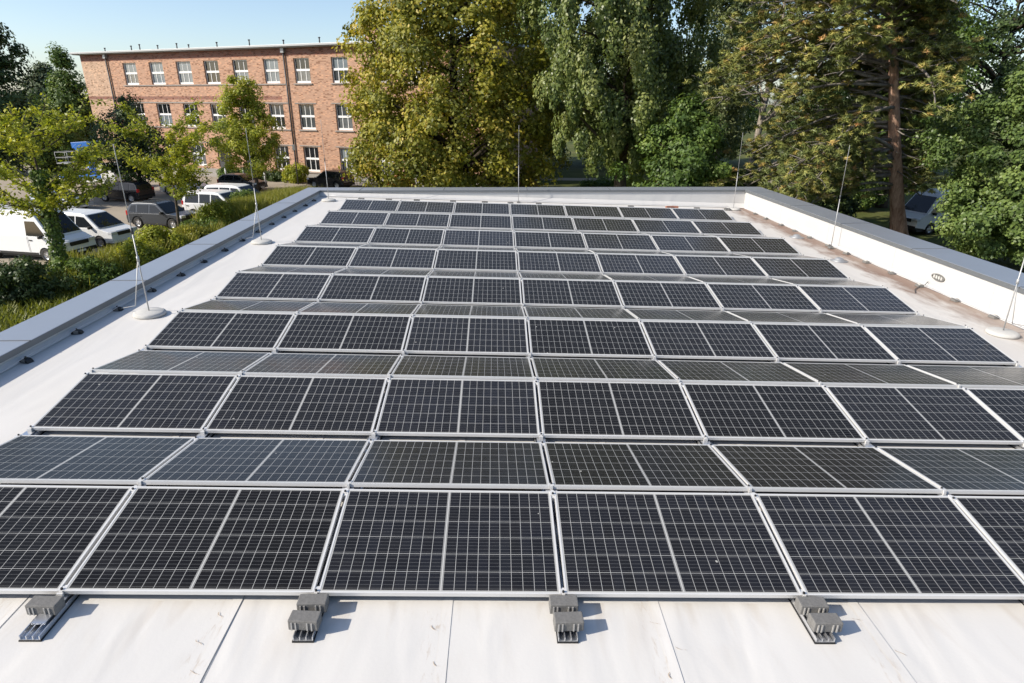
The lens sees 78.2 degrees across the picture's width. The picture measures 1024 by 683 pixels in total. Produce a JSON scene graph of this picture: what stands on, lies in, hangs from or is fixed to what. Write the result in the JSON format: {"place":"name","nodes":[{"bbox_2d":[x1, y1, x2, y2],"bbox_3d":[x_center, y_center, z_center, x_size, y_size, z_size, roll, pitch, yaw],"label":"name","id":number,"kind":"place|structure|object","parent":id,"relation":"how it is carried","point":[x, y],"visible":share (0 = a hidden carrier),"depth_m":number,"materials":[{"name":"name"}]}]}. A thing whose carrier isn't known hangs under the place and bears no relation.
{"place":"outdoors","nodes":[
{"label":"outdoors","id":0,"kind":"place"},
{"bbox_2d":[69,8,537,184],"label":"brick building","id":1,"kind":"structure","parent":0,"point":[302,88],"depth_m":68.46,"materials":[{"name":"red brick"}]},
{"bbox_2d":[0,107,1023,328],"bbox_3d":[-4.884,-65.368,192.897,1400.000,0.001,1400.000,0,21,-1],"label":"ground","id":2,"kind":"structure","parent":0,"point":[878,216],"depth_m":69.58,"materials":[{"name":"green plant"}]},
{"bbox_2d":[0,22,51,196],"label":"oak tree","id":3,"kind":"object","parent":2,"relation":"on","point":[14,98],"visible":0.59,"depth_m":49.99,"materials":[{"name":"green plant"}]},
{"bbox_2d":[0,254,78,310],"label":"shrub","id":4,"kind":"object","parent":2,"relation":"on","point":[20,278],"visible":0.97,"depth_m":26.18,"materials":[{"name":"green plant"}]},
{"bbox_2d":[10,88,91,175],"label":"tree","id":5,"kind":"object","parent":2,"relation":"on","point":[50,159],"visible":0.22,"depth_m":70.58,"materials":[{"name":"green plant"}]},
{"bbox_2d":[0,88,132,262],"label":"young tree","id":6,"kind":"object","parent":2,"relation":"on","point":[48,199],"visible":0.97,"depth_m":27.50,"materials":[{"name":"green plant"}]},
{"bbox_2d":[0,268,135,331],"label":"rough turf","id":7,"kind":"structure","parent":2,"relation":"on","point":[13,317],"depth_m":25.37,"materials":[{"name":"green plant"}]},
{"bbox_2d":[43,41,97,156],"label":"cone tree","id":8,"kind":"object","parent":2,"relation":"on","point":[65,90],"visible":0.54,"depth_m":86.04,"materials":[{"name":"green plant"}]},
{"bbox_2d":[44,255,124,288],"bbox_3d":[-19.586,-3.241,28.883,4.008,1.461,2.764,0,21,-1],"label":"shrub","id":9,"kind":"object","parent":2,"relation":"on","point":[84,265],"visible":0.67,"depth_m":28.31,"materials":[{"name":"green plant"}]},
{"bbox_2d":[85,92,176,182],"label":"street tree","id":10,"kind":"object","parent":2,"relation":"on","point":[119,116],"visible":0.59,"depth_m":51.68,"materials":[{"name":"green plant"}]},
{"bbox_2d":[104,237,168,273],"bbox_3d":[-18.613,-4.273,31.257,2.889,1.679,2.826,-11,24,-27],"label":"shrub","id":11,"kind":"object","parent":2,"relation":"on","point":[146,255],"visible":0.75,"depth_m":30.66,"materials":[{"name":"green plant"}]},
{"bbox_2d":[39,214,238,291],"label":"wild grass","id":12,"kind":"structure","parent":2,"relation":"on","point":[102,254],"depth_m":30.91,"materials":[{"name":"green plant"}]},
{"bbox_2d":[91,97,228,226],"bbox_3d":[-20.637,-10.280,37.778,7.232,8.436,6.530,-10,23,-24],"label":"young tree","id":13,"kind":"object","parent":2,"relation":"on","point":[178,150],"visible":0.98,"depth_m":37.00,"materials":[{"name":"green plant"}]},
{"bbox_2d":[0,165,326,264],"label":"parking lot","id":14,"kind":"structure","parent":2,"relation":"on","point":[116,208],"depth_m":55.08,"materials":[{"name":"grey asphalt"}]},
{"bbox_2d":[0,204,96,261],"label":"parked van","id":15,"kind":"object","parent":14,"relation":"on","point":[20,235],"visible":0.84,"depth_m":33.11,"materials":[{"name":"white paint"}]},
{"bbox_2d":[63,208,138,247],"bbox_3d":[-24.819,-6.702,37.070,4.860,1.920,2.300,5,21,12],"label":"parked car","id":16,"kind":"object","parent":14,"relation":"on","point":[103,227],"visible":0.48,"depth_m":36.19,"materials":[{"name":"white paint"}]},
{"bbox_2d":[95,179,154,202],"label":"parked car","id":17,"kind":"object","parent":14,"relation":"on","point":[136,189],"visible":0.81,"depth_m":52.16,"materials":[{"name":"black paint"}]},
{"bbox_2d":[125,198,197,229],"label":"parked car","id":18,"kind":"object","parent":14,"relation":"on","point":[152,212],"visible":0.84,"depth_m":41.54,"materials":[{"name":"grey paint"}]},
{"bbox_2d":[209,75,290,191],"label":"street tree","id":19,"kind":"object","parent":2,"relation":"on","point":[233,126],"visible":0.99,"depth_m":55.79,"materials":[{"name":"green plant"}]},
{"bbox_2d":[184,184,318,222],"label":"tall grass","id":20,"kind":"structure","parent":2,"relation":"on","point":[247,206],"depth_m":42.44,"materials":[{"name":"green plant"}]},
{"bbox_2d":[331,0,577,186],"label":"linden tree","id":21,"kind":"object","parent":2,"relation":"on","point":[433,151],"visible":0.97,"depth_m":46.10,"materials":[{"name":"green plant"}]},
{"bbox_2d":[0,187,1023,682],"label":"flat roof hall","id":22,"kind":"structure","parent":2,"relation":"on","point":[250,639],"depth_m":4.49,"materials":[{"name":"white"}]},
{"bbox_2d":[18,200,400,641],"bbox_3d":[-3.392,-1.517,12.815,0.144,0.278,18.743,1,21,-2],"label":"mounting rail","id":23,"kind":"object","parent":22,"relation":"on","point":[39,627],"visible":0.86,"depth_m":4.28,"materials":[{"name":"grey metal"}]},
{"bbox_2d":[0,485,131,593],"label":"solar panel","id":24,"kind":"object","parent":23,"relation":"on","point":[50,535],"visible":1,"depth_m":4.88,"materials":[{"name":"black glass"}]},
{"bbox_2d":[0,435,193,484],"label":"solar panel","id":25,"kind":"object","parent":23,"relation":"on","point":[52,459],"visible":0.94,"depth_m":5.84,"materials":[{"name":"black glass"}]},
{"bbox_2d":[32,373,235,432],"bbox_3d":[-4.111,0.659,6.986,1.735,0.035,1.045,1,30,-2],"label":"solar panel","id":26,"kind":"object","parent":23,"relation":"on","point":[137,402],"visible":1,"depth_m":6.92,"materials":[{"name":"black glass"}]},
{"bbox_2d":[93,350,268,374],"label":"solar panel","id":27,"kind":"object","parent":23,"relation":"on","point":[188,362],"visible":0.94,"depth_m":7.91,"materials":[{"name":"black glass"}]},
{"bbox_2d":[146,311,293,350],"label":"solar panel","id":28,"kind":"object","parent":23,"relation":"on","point":[223,331],"visible":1,"depth_m":9.07,"materials":[{"name":"black glass"}]},
{"bbox_2d":[182,300,313,313],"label":"solar panel","id":29,"kind":"object","parent":23,"relation":"on","point":[246,306],"visible":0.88,"depth_m":10.04,"materials":[{"name":"black glass"}]},
{"bbox_2d":[216,272,330,300],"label":"solar panel","id":30,"kind":"object","parent":23,"relation":"on","point":[274,286],"visible":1,"depth_m":11.22,"materials":[{"name":"black glass"}]},
{"bbox_2d":[262,246,355,267],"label":"solar panel","id":31,"kind":"object","parent":23,"relation":"on","point":[311,256],"visible":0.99,"depth_m":13.37,"materials":[{"name":"black glass"}]},
{"bbox_2d":[295,226,374,243],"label":"solar panel","id":32,"kind":"object","parent":23,"relation":"on","point":[341,235],"visible":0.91,"depth_m":15.52,"materials":[{"name":"black glass"}]},
{"bbox_2d":[320,211,388,225],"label":"solar panel","id":33,"kind":"object","parent":23,"relation":"on","point":[355,218],"visible":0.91,"depth_m":17.67,"materials":[{"name":"black glass"}]},
{"bbox_2d":[292,202,455,642],"bbox_3d":[-1.629,-1.482,12.878,0.144,0.278,18.743,1,21,-2],"label":"mounting rail","id":34,"kind":"object","parent":22,"relation":"on","point":[302,636],"visible":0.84,"depth_m":5.44,"materials":[{"name":"silver metal"}]},
{"bbox_2d":[63,486,342,594],"bbox_3d":[-2.287,1.515,4.899,1.735,0.037,1.045,1,30,-2],"label":"solar panel","id":35,"kind":"object","parent":34,"relation":"on","point":[154,540],"visible":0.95,"depth_m":4.82,"materials":[{"name":"black glass"}]},
{"bbox_2d":[142,438,368,486],"bbox_3d":[-2.316,1.119,5.937,1.735,0.036,1.045,1,12,-2],"label":"solar panel","id":36,"kind":"object","parent":34,"relation":"on","point":[267,462],"visible":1,"depth_m":5.83,"materials":[{"name":"black glass"}]},
{"bbox_2d":[204,375,386,434],"bbox_3d":[-2.347,0.695,7.049,1.735,0.037,1.045,1,30,-2],"label":"solar panel","id":37,"kind":"object","parent":34,"relation":"on","point":[300,405],"visible":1,"depth_m":6.98,"materials":[{"name":"black glass"}]},
{"bbox_2d":[242,353,399,377],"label":"solar panel","id":38,"kind":"object","parent":34,"relation":"on","point":[324,365],"visible":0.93,"depth_m":7.97,"materials":[{"name":"black glass"}]},
{"bbox_2d":[276,314,410,352],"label":"solar panel","id":39,"kind":"object","parent":34,"relation":"on","point":[347,333],"visible":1,"depth_m":9.13,"materials":[{"name":"black glass"}]},
{"bbox_2d":[298,302,418,315],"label":"solar panel","id":40,"kind":"object","parent":34,"relation":"on","point":[363,309],"visible":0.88,"depth_m":10.12,"materials":[{"name":"black glass"}]},
{"bbox_2d":[319,275,425,302],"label":"solar panel","id":41,"kind":"object","parent":34,"relation":"on","point":[371,288],"visible":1,"depth_m":11.28,"materials":[{"name":"black glass"}]},
{"bbox_2d":[348,248,436,269],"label":"solar panel","id":42,"kind":"object","parent":34,"relation":"on","point":[393,258],"visible":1,"depth_m":13.43,"materials":[{"name":"black glass"}]},
{"bbox_2d":[369,228,443,245],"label":"solar panel","id":43,"kind":"object","parent":34,"relation":"on","point":[399,236],"visible":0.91,"depth_m":15.58,"materials":[{"name":"black glass"}]},
{"bbox_2d":[385,213,449,227],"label":"solar panel","id":44,"kind":"object","parent":34,"relation":"on","point":[417,220],"visible":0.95,"depth_m":17.74,"materials":[{"name":"black glass"}]},
{"bbox_2d":[509,203,578,643],"bbox_3d":[0.135,-1.447,12.941,0.144,0.278,18.743,1,21,-2],"label":"mounting rail","id":45,"kind":"object","parent":22,"relation":"on","point":[567,637],"visible":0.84,"depth_m":5.53,"materials":[{"name":"silver metal"}]},
{"bbox_2d":[318,489,560,596],"bbox_3d":[-0.523,1.553,4.963,1.735,0.036,1.045,1,30,-2],"label":"solar panel","id":46,"kind":"object","parent":45,"relation":"on","point":[448,543],"visible":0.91,"depth_m":4.88,"materials":[{"name":"black glass"}]},
{"bbox_2d":[350,440,549,488],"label":"solar panel","id":47,"kind":"object","parent":45,"relation":"on","point":[447,464],"visible":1,"depth_m":5.89,"materials":[{"name":"black glass"}]},
{"bbox_2d":[375,378,539,437],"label":"solar panel","id":48,"kind":"object","parent":45,"relation":"on","point":[457,407],"visible":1,"depth_m":7.04,"materials":[{"name":"black glass"}]},
{"bbox_2d":[391,355,533,379],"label":"solar panel","id":49,"kind":"object","parent":45,"relation":"on","point":[467,367],"visible":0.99,"depth_m":8.03,"materials":[{"name":"black glass"}]},
{"bbox_2d":[404,316,528,355],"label":"solar panel","id":50,"kind":"object","parent":45,"relation":"on","point":[466,335],"visible":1,"depth_m":9.19,"materials":[{"name":"black glass"}]},
{"bbox_2d":[414,304,524,317],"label":"solar panel","id":51,"kind":"object","parent":45,"relation":"on","point":[470,311],"visible":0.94,"depth_m":10.18,"materials":[{"name":"black glass"}]},
{"bbox_2d":[422,277,521,305],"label":"solar panel","id":52,"kind":"object","parent":45,"relation":"on","point":[469,291],"visible":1,"depth_m":11.34,"materials":[{"name":"black glass"}]},
{"bbox_2d":[434,250,516,271],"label":"solar panel","id":53,"kind":"object","parent":45,"relation":"on","point":[474,260],"visible":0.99,"depth_m":13.49,"materials":[{"name":"black glass"}]},
{"bbox_2d":[443,230,513,247],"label":"solar panel","id":54,"kind":"object","parent":45,"relation":"on","point":[476,238],"visible":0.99,"depth_m":15.65,"materials":[{"name":"black glass"}]},
{"bbox_2d":[449,214,511,229],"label":"solar panel","id":55,"kind":"object","parent":45,"relation":"on","point":[480,221],"visible":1,"depth_m":17.79,"materials":[{"name":"black glass"}]},
{"bbox_2d":[563,205,835,643],"bbox_3d":[1.898,-1.412,13.004,0.144,0.278,18.743,1,21,-2],"label":"mounting rail","id":56,"kind":"object","parent":22,"relation":"on","point":[823,638],"visible":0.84,"depth_m":4.63,"materials":[{"name":"grey metal"}]},
{"bbox_2d":[512,216,574,230],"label":"solar panel","id":57,"kind":"object","parent":56,"relation":"on","point":[542,223],"visible":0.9,"depth_m":17.86,"materials":[{"name":"black glass"}]},
{"bbox_2d":[514,232,586,249],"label":"solar panel","id":58,"kind":"object","parent":56,"relation":"on","point":[545,240],"visible":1,"depth_m":15.71,"materials":[{"name":"black glass"}]},
{"bbox_2d":[517,252,601,273],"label":"solar panel","id":59,"kind":"object","parent":56,"relation":"on","point":[554,262],"visible":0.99,"depth_m":13.55,"materials":[{"name":"black glass"}]},
{"bbox_2d":[522,279,621,307],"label":"solar panel","id":60,"kind":"object","parent":56,"relation":"on","point":[566,293],"visible":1,"depth_m":11.41,"materials":[{"name":"black glass"}]},
{"bbox_2d":[524,307,637,320],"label":"solar panel","id":61,"kind":"object","parent":56,"relation":"on","point":[567,313],"visible":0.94,"depth_m":10.23,"materials":[{"name":"black glass"}]},
{"bbox_2d":[528,319,652,357],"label":"solar panel","id":62,"kind":"object","parent":56,"relation":"on","point":[584,338],"visible":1,"depth_m":9.26,"materials":[{"name":"black glass"}]},
{"bbox_2d":[531,358,677,382],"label":"solar panel","id":63,"kind":"object","parent":56,"relation":"on","point":[582,369],"visible":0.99,"depth_m":8.09,"materials":[{"name":"black glass"}]},
{"bbox_2d":[537,380,703,439],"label":"solar panel","id":64,"kind":"object","parent":56,"relation":"on","point":[611,410],"visible":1,"depth_m":7.10,"materials":[{"name":"black glass"}]},
{"bbox_2d":[544,442,747,490],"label":"solar panel","id":65,"kind":"object","parent":56,"relation":"on","point":[638,466],"visible":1,"depth_m":5.95,"materials":[{"name":"black glass"}]},
{"bbox_2d":[554,491,801,597],"bbox_3d":[1.240,1.586,5.026,1.735,0.036,1.045,1,30,-2],"label":"solar panel","id":66,"kind":"object","parent":56,"relation":"on","point":[668,544],"visible":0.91,"depth_m":4.94,"materials":[{"name":"black glass"}]},
{"bbox_2d":[617,206,1023,604],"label":"mounting rail","id":67,"kind":"object","parent":22,"relation":"on","point":[866,443],"visible":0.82,"depth_m":6.80,"materials":[{"name":"grey metal"}]},
{"bbox_2d":[572,218,637,232],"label":"solar panel","id":68,"kind":"object","parent":67,"relation":"on","point":[603,225],"visible":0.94,"depth_m":17.92,"materials":[{"name":"black glass"}]},
{"bbox_2d":[583,233,657,250],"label":"solar panel","id":69,"kind":"object","parent":67,"relation":"on","point":[623,242],"visible":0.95,"depth_m":15.77,"materials":[{"name":"black glass"}]},
{"bbox_2d":[596,254,684,275],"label":"solar panel","id":70,"kind":"object","parent":67,"relation":"on","point":[631,264],"visible":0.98,"depth_m":13.62,"materials":[{"name":"black glass"}]},
{"bbox_2d":[615,281,721,309],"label":"solar panel","id":71,"kind":"object","parent":67,"relation":"on","point":[665,295],"visible":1,"depth_m":11.47,"materials":[{"name":"black glass"}]},
{"bbox_2d":[626,309,748,322],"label":"solar panel","id":72,"kind":"object","parent":67,"relation":"on","point":[682,315],"visible":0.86,"depth_m":10.30,"materials":[{"name":"black glass"}]},
{"bbox_2d":[641,321,775,359],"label":"solar panel","id":73,"kind":"object","parent":67,"relation":"on","point":[705,340],"visible":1,"depth_m":9.32,"materials":[{"name":"black glass"}]},
{"bbox_2d":[659,360,818,384],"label":"solar panel","id":74,"kind":"object","parent":67,"relation":"on","point":[730,372],"visible":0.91,"depth_m":8.16,"materials":[{"name":"black glass"}]},
{"bbox_2d":[683,383,864,441],"bbox_3d":[2.943,0.799,7.238,1.735,0.038,1.045,1,30,-2],"label":"solar panel","id":75,"kind":"object","parent":67,"relation":"on","point":[762,412],"visible":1,"depth_m":7.17,"materials":[{"name":"black glass"}]},
{"bbox_2d":[712,445,942,493],"bbox_3d":[2.975,1.223,6.125,1.735,0.036,1.045,1,12,-2],"label":"solar panel","id":76,"kind":"object","parent":67,"relation":"on","point":[774,468],"visible":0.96,"depth_m":6.02,"materials":[{"name":"black glass"}]},
{"bbox_2d":[757,494,1023,599],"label":"solar panel","id":77,"kind":"object","parent":67,"relation":"on","point":[883,547],"visible":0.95,"depth_m":5.01,"materials":[{"name":"black glass"}]},
{"bbox_2d":[670,208,1023,448],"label":"mounting rail","id":78,"kind":"object","parent":22,"relation":"on","point":[1014,446],"visible":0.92,"depth_m":9.01,"materials":[{"name":"grey metal"}]},
{"bbox_2d":[633,219,700,234],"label":"solar panel","id":79,"kind":"object","parent":78,"relation":"on","point":[666,226],"visible":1,"depth_m":17.98,"materials":[{"name":"black glass"}]},
{"bbox_2d":[651,235,728,252],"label":"solar panel","id":80,"kind":"object","parent":78,"relation":"on","point":[696,244],"visible":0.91,"depth_m":15.83,"materials":[{"name":"black glass"}]},
{"bbox_2d":[675,256,767,277],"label":"solar panel","id":81,"kind":"object","parent":78,"relation":"on","point":[713,266],"visible":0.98,"depth_m":13.68,"materials":[{"name":"black glass"}]},
{"bbox_2d":[707,283,819,311],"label":"solar panel","id":82,"kind":"object","parent":78,"relation":"on","point":[754,297],"visible":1,"depth_m":11.54,"materials":[{"name":"black glass"}]},
{"bbox_2d":[727,311,857,325],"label":"solar panel","id":83,"kind":"object","parent":78,"relation":"on","point":[790,318],"visible":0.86,"depth_m":10.37,"materials":[{"name":"black glass"}]},
{"bbox_2d":[754,323,896,362],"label":"solar panel","id":84,"kind":"object","parent":78,"relation":"on","point":[807,342],"visible":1,"depth_m":9.38,"materials":[{"name":"black glass"}]},
{"bbox_2d":[784,362,957,387],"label":"solar panel","id":85,"kind":"object","parent":78,"relation":"on","point":[835,374],"visible":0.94,"depth_m":8.22,"materials":[{"name":"black glass"}]},
{"bbox_2d":[826,386,1023,444],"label":"solar panel","id":86,"kind":"object","parent":78,"relation":"on","point":[874,414],"visible":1,"depth_m":7.23,"materials":[{"name":"black glass"}]},
{"bbox_2d":[878,447,1023,494],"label":"solar panel","id":87,"kind":"object","parent":78,"relation":"on","point":[973,471],"visible":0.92,"depth_m":6.18,"materials":[{"name":"black glass"}]},
{"bbox_2d":[954,496,1023,580],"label":"solar panel","id":88,"kind":"object","parent":78,"relation":"on","point":[997,522],"visible":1,"depth_m":5.32,"materials":[{"name":"black glass"}]},
{"bbox_2d":[722,209,1021,366],"bbox_3d":[7.177,-1.307,13.193,0.144,0.278,18.743,1,21,-2],"label":"mounting rail","id":89,"kind":"object","parent":22,"relation":"on","point":[1017,362],"visible":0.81,"depth_m":11.21,"materials":[{"name":"grey metal"}]},
{"bbox_2d":[692,221,762,235],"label":"solar panel","id":90,"kind":"object","parent":89,"relation":"on","point":[726,228],"visible":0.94,"depth_m":18.05,"materials":[{"name":"black glass"}]},
{"bbox_2d":[718,237,799,254],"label":"solar panel","id":91,"kind":"object","parent":89,"relation":"on","point":[743,245],"visible":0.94,"depth_m":15.89,"materials":[{"name":"black glass"}]},
{"bbox_2d":[752,257,848,279],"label":"solar panel","id":92,"kind":"object","parent":89,"relation":"on","point":[791,268],"visible":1,"depth_m":13.74,"materials":[{"name":"black glass"}]},
{"bbox_2d":[798,285,915,313],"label":"solar panel","id":93,"kind":"object","parent":89,"relation":"on","point":[840,299],"visible":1,"depth_m":11.60,"materials":[{"name":"black glass"}]},
{"bbox_2d":[827,313,965,327],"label":"solar panel","id":94,"kind":"object","parent":89,"relation":"on","point":[893,320],"visible":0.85,"depth_m":10.43,"materials":[{"name":"black glass"}]},
{"bbox_2d":[865,326,1016,364],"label":"solar panel","id":95,"kind":"object","parent":89,"relation":"on","point":[944,345],"visible":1,"depth_m":9.45,"materials":[{"name":"black glass"}]},
{"bbox_2d":[908,365,1023,388],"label":"solar panel","id":96,"kind":"object","parent":89,"relation":"on","point":[987,377],"visible":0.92,"depth_m":8.39,"materials":[{"name":"black glass"}]},
{"bbox_2d":[967,388,1023,439],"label":"solar panel","id":97,"kind":"object","parent":89,"relation":"on","point":[1005,407],"visible":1,"depth_m":7.50,"materials":[{"name":"black glass"}]},
{"bbox_2d":[515,0,767,186],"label":"weeping tree","id":98,"kind":"object","parent":2,"relation":"on","point":[618,119],"visible":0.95,"depth_m":40.93,"materials":[{"name":"green plant"}]},
{"bbox_2d":[606,91,753,186],"bbox_3d":[9.958,-10.813,38.942,9.538,8.719,7.009,10,23,24],"label":"round tree","id":99,"kind":"object","parent":2,"relation":"on","point":[684,157],"visible":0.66,"depth_m":37.60,"materials":[{"name":"green plant"}]},
{"bbox_2d":[683,0,785,158],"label":"slender tree","id":100,"kind":"object","parent":2,"relation":"on","point":[732,133],"visible":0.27,"depth_m":56.02,"materials":[{"name":"green plant"}]},
{"bbox_2d":[682,0,988,234],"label":"pine tree","id":101,"kind":"object","parent":2,"relation":"on","point":[813,174],"visible":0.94,"depth_m":32.99,"materials":[{"name":"green plant"}]},
{"bbox_2d":[812,0,997,207],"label":"broad tree","id":102,"kind":"object","parent":2,"relation":"on","point":[964,33],"visible":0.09,"depth_m":44.74,"materials":[{"name":"green plant"}]},
{"bbox_2d":[889,188,984,234],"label":"parked van","id":103,"kind":"object","parent":2,"relation":"on","point":[921,213],"visible":0.3,"depth_m":40.07,"materials":[{"name":"white paint"}]},
{"bbox_2d":[911,62,1023,265],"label":"maple tree","id":104,"kind":"object","parent":2,"relation":"on","point":[993,228],"visible":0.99,"depth_m":29.94,"materials":[{"name":"green plant"}]},
{"bbox_2d":[940,0,1023,146],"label":"open tree","id":105,"kind":"object","parent":2,"relation":"on","point":[1005,30],"visible":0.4,"depth_m":49.34,"materials":[{"name":"green plant"}]},
{"bbox_2d":[0,0,1023,106],"label":"sky","id":106,"kind":"structure","parent":0,"point":[76,25],"materials":[{"name":"blue"}]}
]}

